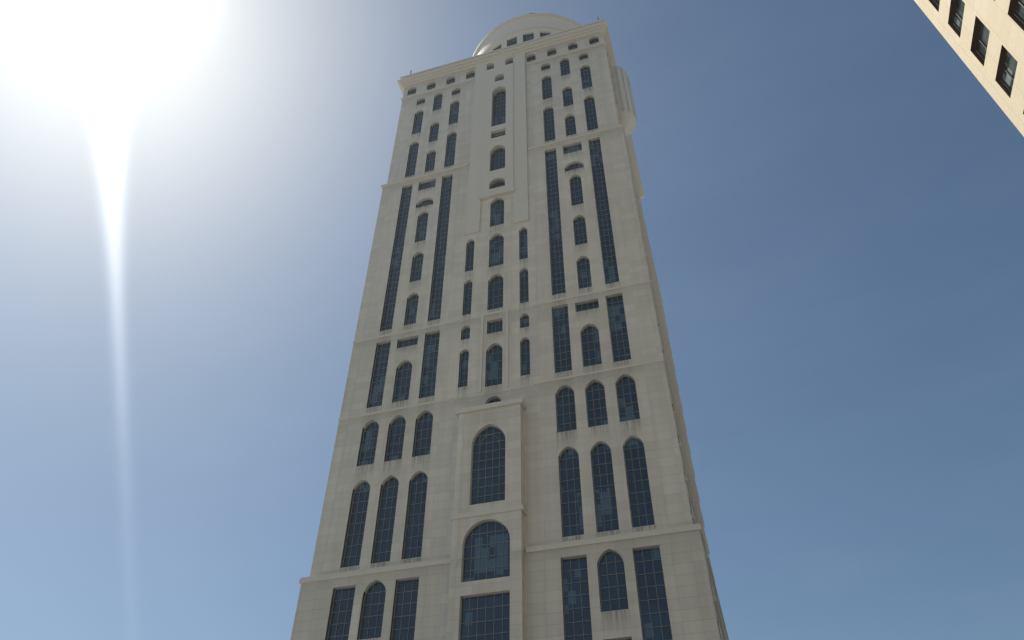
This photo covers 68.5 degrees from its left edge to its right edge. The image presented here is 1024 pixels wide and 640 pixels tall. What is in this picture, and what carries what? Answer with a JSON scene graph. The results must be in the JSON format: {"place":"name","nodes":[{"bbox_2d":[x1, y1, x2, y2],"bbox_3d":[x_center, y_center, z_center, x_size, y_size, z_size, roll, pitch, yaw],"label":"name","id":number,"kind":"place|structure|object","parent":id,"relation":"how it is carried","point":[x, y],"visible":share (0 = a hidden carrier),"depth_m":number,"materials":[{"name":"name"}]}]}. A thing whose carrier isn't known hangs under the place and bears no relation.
{"place":"outdoors","nodes":[
{"label":"outdoors","id":0,"kind":"place"},
{"bbox_2d":[0,0,1023,639],"label":"sky","id":1,"kind":"structure","parent":0,"point":[191,190],"materials":[{"name":"blue"}]},
{"label":"ground","id":2,"kind":"structure","parent":0,"visible":0},
{"bbox_2d":[290,33,722,639],"bbox_3d":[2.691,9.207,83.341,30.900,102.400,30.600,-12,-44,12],"label":"facade wall","id":3,"kind":"structure","parent":2,"relation":"on","point":[686,589],"depth_m":66.68,"materials":[{"name":"beige stone"}]},
{"bbox_2d":[446,404,524,639],"bbox_3d":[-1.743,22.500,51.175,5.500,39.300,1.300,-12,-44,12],"label":"tower bay","id":4,"kind":"object","parent":3,"relation":"attached to","point":[508,421],"visible":1,"depth_m":56.58,"materials":[{"name":"stone"}]},
{"bbox_2d":[450,309,526,521],"bbox_3d":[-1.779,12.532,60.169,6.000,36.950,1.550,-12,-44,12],"label":"decorative molding","id":5,"kind":"structure","parent":4,"relation":"attached to","point":[488,406],"depth_m":64.02,"materials":[{"name":"beige stone"}]},
{"bbox_2d":[465,51,528,234],"bbox_3d":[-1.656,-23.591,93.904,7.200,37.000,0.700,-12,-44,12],"label":"tower panel legs","id":6,"kind":"object","parent":3,"relation":"attached to","point":[519,190],"visible":0.98,"depth_m":90.68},
{"bbox_2d":[481,54,513,194],"bbox_3d":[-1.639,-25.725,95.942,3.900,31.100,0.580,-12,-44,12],"label":"recessed wall panel","id":7,"kind":"structure","parent":3,"relation":"attached to","point":[501,68],"depth_m":93.85,"materials":[{"name":"beige stone"}]},
{"bbox_2d":[327,38,672,639],"bbox_3d":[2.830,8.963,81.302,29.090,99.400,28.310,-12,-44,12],"label":"windows","id":8,"kind":"structure","parent":3,"relation":"attached to","point":[486,451],"depth_m":67.06,"materials":[{"name":"glass"}]},
{"bbox_2d":[299,19,706,584],"bbox_3d":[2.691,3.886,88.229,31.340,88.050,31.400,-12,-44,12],"label":"tower cornice","id":9,"kind":"structure","parent":3,"relation":"attached to","point":[527,47],"depth_m":91.01,"materials":[{"name":"beige stone"}]},
{"bbox_2d":[475,16,577,55],"bbox_3d":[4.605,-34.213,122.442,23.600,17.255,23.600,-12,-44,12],"label":"tower drum","id":10,"kind":"object","parent":3,"relation":"on","point":[527,22],"visible":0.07,"depth_m":118.03,"materials":[{"name":"beige stone"}]},
{"bbox_2d":[493,33,550,50],"bbox_3d":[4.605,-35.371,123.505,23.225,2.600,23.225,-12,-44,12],"label":"tower drum bars","id":11,"kind":"object","parent":10,"relation":"in","point":[524,40],"visible":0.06,"depth_m":115.90,"materials":[{"name":"black metal"}]},
{"bbox_2d":[473,13,580,55],"bbox_3d":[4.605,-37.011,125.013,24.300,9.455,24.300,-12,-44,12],"label":"arched trim","id":12,"kind":"structure","parent":10,"relation":"attached to","point":[523,29],"depth_m":119.32,"materials":[{"name":"beige stone"}]},
{"bbox_2d":[611,65,636,136],"bbox_3d":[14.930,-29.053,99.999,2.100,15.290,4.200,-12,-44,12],"label":"bay projection","id":13,"kind":"object","parent":3,"relation":"attached to","point":[628,120],"visible":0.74,"depth_m":96.96,"materials":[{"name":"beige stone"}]},
{"bbox_2d":[615,66,636,126],"bbox_3d":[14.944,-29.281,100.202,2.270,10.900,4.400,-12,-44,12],"label":"tower oriel ribs","id":14,"kind":"object","parent":13,"relation":"attached to","point":[626,92],"visible":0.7,"depth_m":98.95,"materials":[{"name":"beige stone"}]},
{"bbox_2d":[607,54,728,639],"bbox_3d":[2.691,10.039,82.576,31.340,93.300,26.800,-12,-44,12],"label":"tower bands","id":15,"kind":"object","parent":3,"relation":"attached to","point":[690,481],"visible":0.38,"depth_m":75.13,"materials":[{"name":"beige stone"}]},
{"bbox_2d":[914,0,1023,136],"bbox_3d":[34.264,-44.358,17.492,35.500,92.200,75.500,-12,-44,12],"label":"block","id":16,"kind":"structure","parent":2,"relation":"on","point":[984,39],"depth_m":43.40,"materials":[{"name":"stone"}]}
]}

